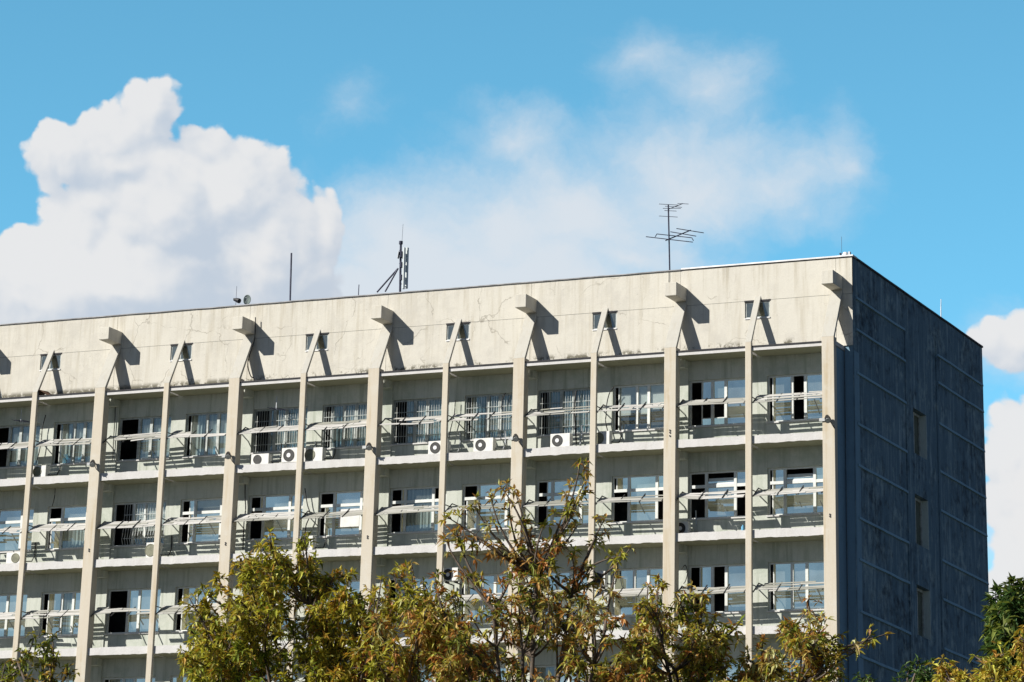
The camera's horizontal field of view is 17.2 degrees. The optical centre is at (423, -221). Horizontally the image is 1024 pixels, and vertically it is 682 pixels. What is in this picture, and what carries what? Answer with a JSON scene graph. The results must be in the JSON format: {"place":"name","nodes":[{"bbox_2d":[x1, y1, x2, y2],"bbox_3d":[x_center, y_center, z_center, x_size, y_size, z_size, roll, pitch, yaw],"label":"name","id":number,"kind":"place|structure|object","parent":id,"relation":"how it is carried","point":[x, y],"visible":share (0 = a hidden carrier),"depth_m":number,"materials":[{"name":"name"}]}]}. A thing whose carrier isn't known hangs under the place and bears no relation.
{"place":"outdoors","nodes":[
{"label":"outdoors","id":0,"kind":"place"},
{"bbox_2d":[0,0,1023,602],"label":"sky","id":1,"kind":"structure","parent":0,"point":[156,155],"materials":[{"name":"blue"}]},
{"label":"ground","id":2,"kind":"structure","parent":0,"visible":0},
{"bbox_2d":[0,629,79,681],"bbox_3d":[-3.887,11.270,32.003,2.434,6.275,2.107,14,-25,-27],"label":"leafy tree","id":3,"kind":"object","parent":2,"relation":"on","point":[13,673],"visible":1,"depth_m":32.93,"materials":[{"name":"green plant"}]},
{"bbox_2d":[175,527,427,681],"bbox_3d":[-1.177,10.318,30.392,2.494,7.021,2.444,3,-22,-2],"label":"autumn tree","id":4,"kind":"object","parent":2,"relation":"on","point":[252,616],"visible":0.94,"depth_m":30.94,"materials":[{"name":"green plant"}]},
{"bbox_2d":[346,559,487,681],"bbox_3d":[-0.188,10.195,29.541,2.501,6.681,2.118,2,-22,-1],"label":"autumn tree","id":5,"kind":"object","parent":2,"relation":"on","point":[421,631],"visible":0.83,"depth_m":30.11,"materials":[{"name":"green plant"}]},
{"bbox_2d":[0,254,988,681],"bbox_3d":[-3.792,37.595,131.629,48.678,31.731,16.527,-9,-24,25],"label":"apartment block","id":6,"kind":"structure","parent":2,"relation":"on","point":[730,384],"depth_m":125.78,"materials":[{"name":"concrete"}]},
{"bbox_2d":[0,593,27,638],"bbox_3d":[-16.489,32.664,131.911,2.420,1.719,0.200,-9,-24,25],"label":"window","id":7,"kind":"structure","parent":6,"relation":"in","point":[7,601],"depth_m":131.77,"materials":[{"name":"blue glass"}]},
{"bbox_2d":[0,508,33,552],"bbox_3d":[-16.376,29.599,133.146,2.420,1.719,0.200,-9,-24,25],"label":"window","id":8,"kind":"structure","parent":6,"relation":"in","point":[9,542],"depth_m":133.10,"materials":[{"name":"blue glass"}]},
{"bbox_2d":[0,424,40,468],"bbox_3d":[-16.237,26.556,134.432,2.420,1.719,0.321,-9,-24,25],"label":"window","id":9,"kind":"structure","parent":6,"relation":"in","point":[18,432],"depth_m":134.37,"materials":[{"name":"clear glass"}]},
{"bbox_2d":[6,542,35,563],"bbox_3d":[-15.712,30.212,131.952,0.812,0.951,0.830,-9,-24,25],"label":"air conditioner","id":10,"kind":"object","parent":6,"relation":"on","point":[13,557],"visible":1,"depth_m":131.59,"materials":[{"name":"metal"}]},
{"bbox_2d":[12,409,29,421],"bbox_3d":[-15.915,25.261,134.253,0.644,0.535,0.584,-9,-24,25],"label":"window antenna","id":11,"kind":"object","parent":6,"relation":"attached to","point":[20,420],"depth_m":134.16,"materials":[{"name":"metal"}]},
{"bbox_2d":[36,415,45,463],"bbox_3d":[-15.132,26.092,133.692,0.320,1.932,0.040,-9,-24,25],"label":"cable","id":12,"kind":"object","parent":6,"relation":"attached to","point":[41,439],"visible":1,"depth_m":133.70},
{"bbox_2d":[38,390,50,394],"bbox_3d":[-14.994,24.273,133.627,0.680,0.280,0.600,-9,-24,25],"label":"rusty sheet","id":13,"kind":"object","parent":6,"relation":"on","point":[41,392],"visible":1,"depth_m":133.61,"materials":[{"name":"brown metal"}]},
{"bbox_2d":[33,457,60,476],"bbox_3d":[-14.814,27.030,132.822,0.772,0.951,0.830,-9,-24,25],"label":"air conditioner","id":14,"kind":"object","parent":6,"relation":"on","point":[41,471],"visible":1,"depth_m":132.44,"materials":[{"name":"metal"}]},
{"bbox_2d":[39,353,61,370],"bbox_3d":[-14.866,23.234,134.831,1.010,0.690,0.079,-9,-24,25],"label":"attic window","id":15,"kind":"structure","parent":6,"relation":"in","point":[55,354],"depth_m":134.83,"materials":[{"name":"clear glass"}]},
{"bbox_2d":[36,679,72,681],"bbox_3d":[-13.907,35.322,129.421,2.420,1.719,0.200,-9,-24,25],"label":"window","id":16,"kind":"structure","parent":6,"relation":"in","point":[59,680],"depth_m":129.70,"materials":[{"name":"blue glass"}]},
{"bbox_2d":[37,591,80,637],"bbox_3d":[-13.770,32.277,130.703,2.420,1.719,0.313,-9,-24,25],"label":"window","id":17,"kind":"structure","parent":6,"relation":"in","point":[55,599],"depth_m":130.84,"materials":[{"name":"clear glass"}]},
{"bbox_2d":[43,505,86,550],"bbox_3d":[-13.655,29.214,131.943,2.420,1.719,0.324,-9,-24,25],"label":"window","id":18,"kind":"structure","parent":6,"relation":"in","point":[73,539],"depth_m":132.06,"materials":[{"name":"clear glass"}]},
{"bbox_2d":[50,421,92,465],"bbox_3d":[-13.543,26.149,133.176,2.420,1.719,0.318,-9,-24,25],"label":"window","id":19,"kind":"structure","parent":6,"relation":"in","point":[69,430],"depth_m":133.36,"materials":[{"name":"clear glass"}]},
{"bbox_2d":[87,460,98,471],"bbox_3d":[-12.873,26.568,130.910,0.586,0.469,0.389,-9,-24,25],"label":"floodlight","id":20,"kind":"object","parent":6,"relation":"attached to","point":[92,463],"visible":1,"depth_m":130.78,"materials":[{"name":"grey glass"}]},
{"bbox_2d":[112,407,115,459],"bbox_3d":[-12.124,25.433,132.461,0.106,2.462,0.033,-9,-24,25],"label":"cable","id":21,"kind":"object","parent":6,"relation":"attached to","point":[113,434],"visible":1,"depth_m":132.40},
{"bbox_2d":[103,677,154,681],"bbox_3d":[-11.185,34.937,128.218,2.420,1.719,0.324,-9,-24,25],"label":"window","id":22,"kind":"structure","parent":6,"relation":"in","point":[128,679],"depth_m":128.56,"materials":[{"name":"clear glass"}]},
{"bbox_2d":[104,588,160,634],"bbox_3d":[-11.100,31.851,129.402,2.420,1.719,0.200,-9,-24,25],"label":"window","id":23,"kind":"structure","parent":6,"relation":"in","point":[138,598],"depth_m":129.38,"materials":[{"name":"blue glass"}]},
{"bbox_2d":[110,501,165,547],"bbox_3d":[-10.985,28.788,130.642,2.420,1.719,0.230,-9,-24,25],"label":"window","id":24,"kind":"structure","parent":6,"relation":"in","point":[141,513],"depth_m":130.68,"materials":[{"name":"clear glass"}]},
{"bbox_2d":[115,415,171,461],"bbox_3d":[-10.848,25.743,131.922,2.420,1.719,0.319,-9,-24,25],"label":"window","id":25,"kind":"structure","parent":6,"relation":"in","point":[148,422],"depth_m":131.93,"materials":[{"name":"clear glass"}]},
{"bbox_2d":[145,536,171,557],"bbox_3d":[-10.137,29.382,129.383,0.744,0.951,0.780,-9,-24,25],"label":"air conditioner","id":26,"kind":"object","parent":6,"relation":"on","point":[149,549],"visible":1,"depth_m":129.09,"materials":[{"name":"metal"}]},
{"bbox_2d":[171,676,190,681],"bbox_3d":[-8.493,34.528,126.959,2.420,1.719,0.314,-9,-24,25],"label":"window","id":27,"kind":"structure","parent":6,"relation":"in","point":[173,678],"depth_m":127.59,"materials":[{"name":"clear glass"}]},
{"bbox_2d":[170,343,192,361],"bbox_3d":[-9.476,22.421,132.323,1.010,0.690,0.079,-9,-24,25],"label":"attic window","id":28,"kind":"structure","parent":6,"relation":"in","point":[186,344],"depth_m":132.32,"materials":[{"name":"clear glass"}]},
{"bbox_2d":[171,586,216,632],"bbox_3d":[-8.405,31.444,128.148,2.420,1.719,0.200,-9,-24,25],"label":"window","id":29,"kind":"structure","parent":6,"relation":"in","point":[186,590],"depth_m":128.44,"materials":[{"name":"blue glass"}]},
{"bbox_2d":[177,498,222,544],"bbox_3d":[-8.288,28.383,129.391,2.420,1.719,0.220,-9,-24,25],"label":"window","id":30,"kind":"structure","parent":6,"relation":"in","point":[203,533],"depth_m":129.51,"materials":[{"name":"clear glass"}]},
{"bbox_2d":[182,412,226,457],"bbox_3d":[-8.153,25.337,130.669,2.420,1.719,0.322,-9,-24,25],"label":"window","id":31,"kind":"structure","parent":6,"relation":"in","point":[200,448],"depth_m":130.84,"materials":[{"name":"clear glass"}]},
{"bbox_2d":[222,451,234,463],"bbox_3d":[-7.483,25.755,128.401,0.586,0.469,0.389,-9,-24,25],"label":"floodlight","id":32,"kind":"object","parent":6,"relation":"attached to","point":[227,455],"visible":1,"depth_m":128.27,"materials":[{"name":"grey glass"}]},
{"bbox_2d":[233,287,240,302],"bbox_3d":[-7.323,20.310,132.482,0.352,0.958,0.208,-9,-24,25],"label":"roof lamp","id":33,"kind":"object","parent":6,"relation":"on","point":[237,300],"visible":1,"depth_m":132.41,"materials":[{"name":"metal"}]},
{"bbox_2d":[242,484,245,549],"bbox_3d":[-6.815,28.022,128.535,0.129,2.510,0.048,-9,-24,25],"label":"cable","id":34,"kind":"object","parent":6,"relation":"attached to","point":[245,513],"visible":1,"depth_m":128.57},
{"bbox_2d":[243,295,250,303],"bbox_3d":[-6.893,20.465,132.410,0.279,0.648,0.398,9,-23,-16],"label":"satellite dish","id":35,"kind":"object","parent":6,"relation":"on","point":[247,299],"visible":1,"depth_m":132.55,"materials":[{"name":"grey metal"}]},
{"bbox_2d":[247,317,255,377],"bbox_3d":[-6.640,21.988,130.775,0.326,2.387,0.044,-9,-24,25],"label":"cable","id":36,"kind":"object","parent":6,"relation":"attached to","point":[251,349],"visible":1,"depth_m":130.74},
{"bbox_2d":[251,443,281,463],"bbox_3d":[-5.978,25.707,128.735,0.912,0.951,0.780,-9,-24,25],"label":"air conditioner","id":37,"kind":"object","parent":6,"relation":"on","point":[266,458],"visible":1,"depth_m":128.37,"materials":[{"name":"metal"}]},
{"bbox_2d":[249,674,294,681],"bbox_3d":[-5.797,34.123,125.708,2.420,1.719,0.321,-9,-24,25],"label":"window","id":38,"kind":"structure","parent":6,"relation":"in","point":[249,674],"depth_m":125.91,"materials":[{"name":"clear glass"}]},
{"bbox_2d":[246,494,303,541],"bbox_3d":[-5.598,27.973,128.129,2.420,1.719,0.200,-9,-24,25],"label":"window","id":39,"kind":"structure","parent":6,"relation":"in","point":[283,529],"depth_m":128.19,"materials":[{"name":"glass"}]},
{"bbox_2d":[254,585,298,628],"bbox_3d":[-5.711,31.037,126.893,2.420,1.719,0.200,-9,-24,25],"label":"window","id":40,"kind":"structure","parent":6,"relation":"in","point":[282,627],"depth_m":126.48,"materials":[{"name":"blue glass"}]},
{"bbox_2d":[267,396,288,410],"bbox_3d":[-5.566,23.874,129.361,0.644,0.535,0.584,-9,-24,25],"label":"window antenna","id":41,"kind":"object","parent":6,"relation":"attached to","point":[276,406],"depth_m":129.28,"materials":[{"name":"metal"}]},
{"bbox_2d":[250,407,307,453],"bbox_3d":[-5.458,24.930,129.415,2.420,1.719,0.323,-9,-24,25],"label":"window","id":42,"kind":"structure","parent":6,"relation":"in","point":[282,419],"depth_m":129.44,"materials":[{"name":"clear glass"}]},
{"bbox_2d":[289,253,291,300],"bbox_3d":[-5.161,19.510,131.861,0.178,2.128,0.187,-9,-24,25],"label":"roof pole","id":43,"kind":"object","parent":6,"relation":"on","point":[290,276],"visible":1,"depth_m":131.91,"materials":[{"name":"metal"}]},
{"bbox_2d":[281,441,315,462],"bbox_3d":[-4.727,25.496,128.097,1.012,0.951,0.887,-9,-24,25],"label":"air conditioner","id":44,"kind":"object","parent":6,"relation":"on","point":[289,455],"visible":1,"depth_m":127.75,"materials":[{"name":"metal"}]},
{"bbox_2d":[304,488,309,532],"bbox_3d":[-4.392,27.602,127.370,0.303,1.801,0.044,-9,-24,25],"label":"cable","id":45,"kind":"object","parent":6,"relation":"attached to","point":[308,509],"visible":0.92,"depth_m":127.41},
{"bbox_2d":[300,528,325,549],"bbox_3d":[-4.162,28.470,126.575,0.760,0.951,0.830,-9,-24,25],"label":"air conditioner","id":46,"kind":"object","parent":6,"relation":"on","point":[314,547],"visible":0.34,"depth_m":126.22,"materials":[{"name":"metal"}]},
{"bbox_2d":[305,332,328,351],"bbox_3d":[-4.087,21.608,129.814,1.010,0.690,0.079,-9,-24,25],"label":"attic window","id":47,"kind":"structure","parent":6,"relation":"in","point":[325,334],"depth_m":129.79,"materials":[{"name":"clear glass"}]},
{"bbox_2d":[304,440,335,461],"bbox_3d":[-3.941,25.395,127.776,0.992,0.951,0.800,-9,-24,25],"label":"air conditioner","id":48,"kind":"object","parent":6,"relation":"on","point":[315,454],"visible":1,"depth_m":127.41,"materials":[{"name":"metal"}]},
{"bbox_2d":[316,490,363,537],"bbox_3d":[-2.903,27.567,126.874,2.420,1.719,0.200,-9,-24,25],"label":"window","id":49,"kind":"structure","parent":6,"relation":"in","point":[348,526],"depth_m":126.97,"materials":[{"name":"glass"}]},
{"bbox_2d":[326,580,359,625],"bbox_3d":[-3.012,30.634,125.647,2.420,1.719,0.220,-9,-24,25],"label":"window","id":50,"kind":"structure","parent":6,"relation":"in","point":[356,585],"depth_m":125.77,"materials":[{"name":"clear glass"}]},
{"bbox_2d":[322,403,366,449],"bbox_3d":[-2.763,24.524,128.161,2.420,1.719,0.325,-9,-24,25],"label":"window","id":51,"kind":"structure","parent":6,"relation":"in","point":[339,413],"depth_m":128.28,"materials":[{"name":"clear glass"}]},
{"bbox_2d":[362,442,375,454],"bbox_3d":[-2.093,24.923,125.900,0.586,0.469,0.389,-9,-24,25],"label":"floodlight","id":52,"kind":"object","parent":6,"relation":"attached to","point":[368,446],"visible":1,"depth_m":125.77,"materials":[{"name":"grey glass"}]},
{"bbox_2d":[376,230,408,292],"bbox_3d":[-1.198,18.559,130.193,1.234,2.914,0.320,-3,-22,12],"label":"phone mast","id":53,"kind":"object","parent":6,"relation":"on","point":[403,277],"visible":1,"depth_m":129.99,"materials":[{"name":"metal"}]},
{"bbox_2d":[387,577,443,624],"bbox_3d":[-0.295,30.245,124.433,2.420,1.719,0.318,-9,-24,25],"label":"window","id":54,"kind":"structure","parent":6,"relation":"in","point":[420,579],"depth_m":124.61,"materials":[{"name":"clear glass"}]},
{"bbox_2d":[387,486,446,534],"bbox_3d":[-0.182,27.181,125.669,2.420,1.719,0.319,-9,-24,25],"label":"window","id":55,"kind":"structure","parent":6,"relation":"in","point":[421,522],"depth_m":125.74,"materials":[{"name":"clear glass"}]},
{"bbox_2d":[390,398,448,445],"bbox_3d":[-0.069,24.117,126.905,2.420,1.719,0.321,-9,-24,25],"label":"window","id":56,"kind":"structure","parent":6,"relation":"in","point":[424,435],"depth_m":126.94,"materials":[{"name":"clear glass"}]},
{"bbox_2d":[419,669,432,681],"bbox_3d":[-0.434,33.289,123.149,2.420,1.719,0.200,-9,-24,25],"label":"window","id":57,"kind":"structure","parent":6,"relation":"in","point":[423,670],"depth_m":123.21,"materials":[{"name":"glass"}]},
{"bbox_2d":[428,432,460,453],"bbox_3d":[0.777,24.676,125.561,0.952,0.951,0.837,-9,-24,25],"label":"air conditioner","id":58,"kind":"object","parent":6,"relation":"on","point":[433,447],"visible":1,"depth_m":125.24,"materials":[{"name":"metal"}]},
{"bbox_2d":[443,558,470,593],"bbox_3d":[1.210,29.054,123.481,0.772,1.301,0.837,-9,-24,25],"label":"air conditioner","id":59,"kind":"object","parent":6,"relation":"attached to","point":[449,577],"visible":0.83,"depth_m":123.18,"materials":[{"name":"metal"}]},
{"bbox_2d":[446,322,469,340],"bbox_3d":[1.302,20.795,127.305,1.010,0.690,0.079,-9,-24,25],"label":"attic window","id":60,"kind":"structure","parent":6,"relation":"in","point":[462,323],"depth_m":127.31,"materials":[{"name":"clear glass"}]},
{"bbox_2d":[460,574,507,622],"bbox_3d":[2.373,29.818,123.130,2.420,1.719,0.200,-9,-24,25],"label":"window","id":61,"kind":"structure","parent":6,"relation":"in","point":[493,578],"depth_m":123.33,"materials":[{"name":"blue glass"}]},
{"bbox_2d":[462,482,510,530],"bbox_3d":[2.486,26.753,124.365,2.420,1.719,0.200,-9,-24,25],"label":"window","id":62,"kind":"structure","parent":6,"relation":"in","point":[472,520],"depth_m":124.51,"materials":[{"name":"glass"}]},
{"bbox_2d":[462,393,512,441],"bbox_3d":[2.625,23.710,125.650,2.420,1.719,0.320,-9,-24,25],"label":"window","id":63,"kind":"structure","parent":6,"relation":"in","point":[481,428],"depth_m":125.77,"materials":[{"name":"clear glass"}]},
{"bbox_2d":[473,430,505,451],"bbox_3d":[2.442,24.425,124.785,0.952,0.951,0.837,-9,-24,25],"label":"air conditioner","id":64,"kind":"object","parent":6,"relation":"on","point":[484,444],"visible":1,"depth_m":124.41,"materials":[{"name":"metal"}]},
{"bbox_2d":[475,667,505,681],"bbox_3d":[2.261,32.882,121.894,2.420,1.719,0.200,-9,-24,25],"label":"window","id":65,"kind":"structure","parent":6,"relation":"in","point":[502,668],"depth_m":121.96,"materials":[{"name":"glass"}]},
{"bbox_2d":[508,434,522,446],"bbox_3d":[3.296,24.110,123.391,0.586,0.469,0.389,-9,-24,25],"label":"floodlight","id":66,"kind":"object","parent":6,"relation":"attached to","point":[515,438],"visible":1,"depth_m":123.27,"materials":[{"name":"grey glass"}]},
{"bbox_2d":[534,665,583,681],"bbox_3d":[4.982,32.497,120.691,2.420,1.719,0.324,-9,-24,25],"label":"window","id":67,"kind":"structure","parent":6,"relation":"in","point":[545,670],"depth_m":121.27,"materials":[{"name":"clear glass"}]},
{"bbox_2d":[532,571,586,619],"bbox_3d":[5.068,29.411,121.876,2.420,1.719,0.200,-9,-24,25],"label":"window","id":68,"kind":"structure","parent":6,"relation":"in","point":[567,573],"depth_m":122.11,"materials":[{"name":"blue glass"}]},
{"bbox_2d":[534,478,588,527],"bbox_3d":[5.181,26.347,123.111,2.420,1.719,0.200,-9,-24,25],"label":"window","id":69,"kind":"structure","parent":6,"relation":"in","point":[554,487],"depth_m":123.24,"materials":[{"name":"blue glass"}]},
{"bbox_2d":[536,388,590,436],"bbox_3d":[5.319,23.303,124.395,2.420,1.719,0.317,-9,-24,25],"label":"window","id":70,"kind":"structure","parent":6,"relation":"in","point":[556,422],"depth_m":124.48,"materials":[{"name":"clear glass"}]},
{"bbox_2d":[550,425,581,446],"bbox_3d":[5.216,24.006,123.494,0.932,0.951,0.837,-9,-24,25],"label":"air conditioner","id":71,"kind":"object","parent":6,"relation":"on","point":[561,440],"visible":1,"depth_m":123.12,"materials":[{"name":"metal"}]},
{"bbox_2d":[574,391,576,445],"bbox_3d":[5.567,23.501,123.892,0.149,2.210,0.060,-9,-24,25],"label":"cable","id":72,"kind":"object","parent":6,"relation":"on","point":[575,419],"visible":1,"depth_m":123.87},
{"bbox_2d":[592,311,617,330],"bbox_3d":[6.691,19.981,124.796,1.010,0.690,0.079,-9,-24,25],"label":"attic window","id":73,"kind":"structure","parent":6,"relation":"in","point":[609,312],"depth_m":124.79,"materials":[{"name":"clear glass"}]},
{"bbox_2d":[595,567,617,599],"bbox_3d":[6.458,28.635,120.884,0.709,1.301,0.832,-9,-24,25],"label":"air conditioner","id":74,"kind":"object","parent":6,"relation":"attached to","point":[606,583],"visible":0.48,"depth_m":120.58,"materials":[{"name":"metal"}]},
{"bbox_2d":[605,388,612,430],"bbox_3d":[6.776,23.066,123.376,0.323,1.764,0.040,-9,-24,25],"label":"cable","id":75,"kind":"object","parent":6,"relation":"attached to","point":[606,408],"visible":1,"depth_m":123.45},
{"bbox_2d":[597,423,621,443],"bbox_3d":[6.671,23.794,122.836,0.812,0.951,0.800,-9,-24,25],"label":"air conditioner","id":76,"kind":"object","parent":6,"relation":"on","point":[604,437],"visible":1,"depth_m":122.45,"materials":[{"name":"metal"}]},
{"bbox_2d":[609,567,662,617],"bbox_3d":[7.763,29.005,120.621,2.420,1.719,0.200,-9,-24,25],"label":"window","id":77,"kind":"structure","parent":6,"relation":"in","point":[635,577],"depth_m":120.86,"materials":[{"name":"blue glass"}]},
{"bbox_2d":[610,474,662,523],"bbox_3d":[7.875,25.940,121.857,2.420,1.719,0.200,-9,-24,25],"label":"window","id":78,"kind":"structure","parent":6,"relation":"in","point":[637,512],"depth_m":121.93,"materials":[{"name":"blue glass"}]},
{"bbox_2d":[611,383,663,432],"bbox_3d":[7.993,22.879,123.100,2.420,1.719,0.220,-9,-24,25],"label":"window","id":79,"kind":"structure","parent":6,"relation":"in","point":[649,393],"depth_m":123.33,"materials":[{"name":"clear glass"}]},
{"bbox_2d":[646,203,703,269],"bbox_3d":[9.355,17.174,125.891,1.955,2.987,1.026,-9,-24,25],"label":"television antenna","id":80,"kind":"object","parent":6,"relation":"on","point":[669,231],"visible":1,"depth_m":125.86,"materials":[{"name":"metal"}]},
{"bbox_2d":[679,510,696,532],"bbox_3d":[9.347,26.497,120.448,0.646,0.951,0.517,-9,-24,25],"label":"air conditioner","id":81,"kind":"object","parent":6,"relation":"on","point":[684,526],"visible":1,"depth_m":120.20,"materials":[{"name":"metal"}]},
{"bbox_2d":[688,378,744,427],"bbox_3d":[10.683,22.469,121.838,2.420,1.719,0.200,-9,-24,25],"label":"window","id":82,"kind":"structure","parent":6,"relation":"in","point":[734,414],"depth_m":121.84,"materials":[{"name":"blue glass"}]},
{"bbox_2d":[688,470,744,520],"bbox_3d":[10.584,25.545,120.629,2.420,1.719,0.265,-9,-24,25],"label":"window","id":83,"kind":"structure","parent":6,"relation":"in","point":[720,508],"depth_m":120.62,"materials":[{"name":"glass"}]},
{"bbox_2d":[687,564,745,614],"bbox_3d":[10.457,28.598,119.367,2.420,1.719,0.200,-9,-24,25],"label":"window","id":84,"kind":"structure","parent":6,"relation":"in","point":[735,574],"depth_m":119.34,"materials":[{"name":"blue glass"}]},
{"bbox_2d":[710,660,744,681],"bbox_3d":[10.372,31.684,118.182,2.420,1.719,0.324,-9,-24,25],"label":"window","id":85,"kind":"structure","parent":6,"relation":"in","point":[734,668],"depth_m":118.18,"materials":[{"name":"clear glass"}]},
{"bbox_2d":[744,299,770,319],"bbox_3d":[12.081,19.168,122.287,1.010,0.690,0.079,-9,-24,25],"label":"attic window","id":86,"kind":"structure","parent":6,"relation":"in","point":[763,300],"depth_m":122.32,"materials":[{"name":"clear glass"}]},
{"bbox_2d":[766,373,821,423],"bbox_3d":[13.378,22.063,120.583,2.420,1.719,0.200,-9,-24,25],"label":"window","id":87,"kind":"structure","parent":6,"relation":"in","point":[782,411],"depth_m":120.68,"materials":[{"name":"glass"}]},
{"bbox_2d":[766,466,822,516],"bbox_3d":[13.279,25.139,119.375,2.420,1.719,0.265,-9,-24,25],"label":"window","id":88,"kind":"structure","parent":6,"relation":"in","point":[805,503],"depth_m":119.42,"materials":[{"name":"glass"}]},
{"bbox_2d":[767,561,823,611],"bbox_3d":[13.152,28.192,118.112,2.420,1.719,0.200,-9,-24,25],"label":"window","id":89,"kind":"structure","parent":6,"relation":"in","point":[783,601],"depth_m":118.23,"materials":[{"name":"glass"}]},
{"bbox_2d":[782,658,824,679],"bbox_3d":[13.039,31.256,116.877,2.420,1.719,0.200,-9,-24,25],"label":"window","id":90,"kind":"structure","parent":6,"relation":"in","point":[797,661],"depth_m":117.29,"materials":[{"name":"glass"}]},
{"bbox_2d":[819,415,834,427],"bbox_3d":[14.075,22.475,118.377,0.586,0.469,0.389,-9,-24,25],"label":"floodlight","id":91,"kind":"object","parent":6,"relation":"attached to","point":[827,419],"visible":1,"depth_m":118.25,"materials":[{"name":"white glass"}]},
{"bbox_2d":[839,237,850,254],"bbox_3d":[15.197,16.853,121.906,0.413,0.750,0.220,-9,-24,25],"label":"corner beacon","id":92,"kind":"object","parent":6,"relation":"on","point":[846,253],"visible":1,"depth_m":121.74,"materials":[{"name":"metal"}]},
{"bbox_2d":[913,412,926,459],"bbox_3d":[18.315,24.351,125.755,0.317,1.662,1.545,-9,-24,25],"label":"stair window","id":93,"kind":"structure","parent":6,"relation":"in","point":[922,432],"depth_m":126.35,"materials":[{"name":"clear glass"}]},
{"bbox_2d":[915,498,928,549],"bbox_3d":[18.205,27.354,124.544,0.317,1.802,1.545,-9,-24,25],"label":"stair window","id":94,"kind":"structure","parent":6,"relation":"in","point":[924,525],"depth_m":125.12,"materials":[{"name":"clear glass"}]},
{"bbox_2d":[917,588,930,639],"bbox_3d":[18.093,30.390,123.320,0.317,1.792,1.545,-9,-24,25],"label":"stair window","id":95,"kind":"structure","parent":6,"relation":"in","point":[926,618],"depth_m":123.91,"materials":[{"name":"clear glass"}]},
{"bbox_2d":[426,457,668,681],"bbox_3d":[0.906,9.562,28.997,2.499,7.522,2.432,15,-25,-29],"label":"autumn tree","id":96,"kind":"object","parent":2,"relation":"on","point":[460,639],"visible":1,"depth_m":29.90,"materials":[{"name":"green plant"}]},
{"bbox_2d":[615,572,894,681],"bbox_3d":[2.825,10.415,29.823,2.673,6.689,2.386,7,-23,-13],"label":"autumn tree","id":97,"kind":"object","parent":2,"relation":"on","point":[701,652],"visible":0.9,"depth_m":30.49,"materials":[{"name":"green plant"}]},
{"bbox_2d":[852,655,935,681],"bbox_3d":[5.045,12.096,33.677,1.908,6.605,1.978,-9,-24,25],"label":"leafy tree","id":98,"kind":"object","parent":2,"relation":"on","point":[922,676],"visible":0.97,"depth_m":34.75,"materials":[{"name":"green plant"}]},
{"bbox_2d":[923,625,1023,681],"bbox_3d":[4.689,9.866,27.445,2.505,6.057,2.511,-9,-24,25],"label":"autumn tree","id":99,"kind":"object","parent":2,"relation":"on","point":[993,670],"visible":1,"depth_m":28.27,"materials":[{"name":"yellow plant"}]},
{"bbox_2d":[976,573,1023,681],"bbox_3d":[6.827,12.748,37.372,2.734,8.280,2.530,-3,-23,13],"label":"leafy tree","id":100,"kind":"object","parent":2,"relation":"on","point":[1003,619],"visible":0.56,"depth_m":38.33,"materials":[{"name":"green plant"}]}
]}

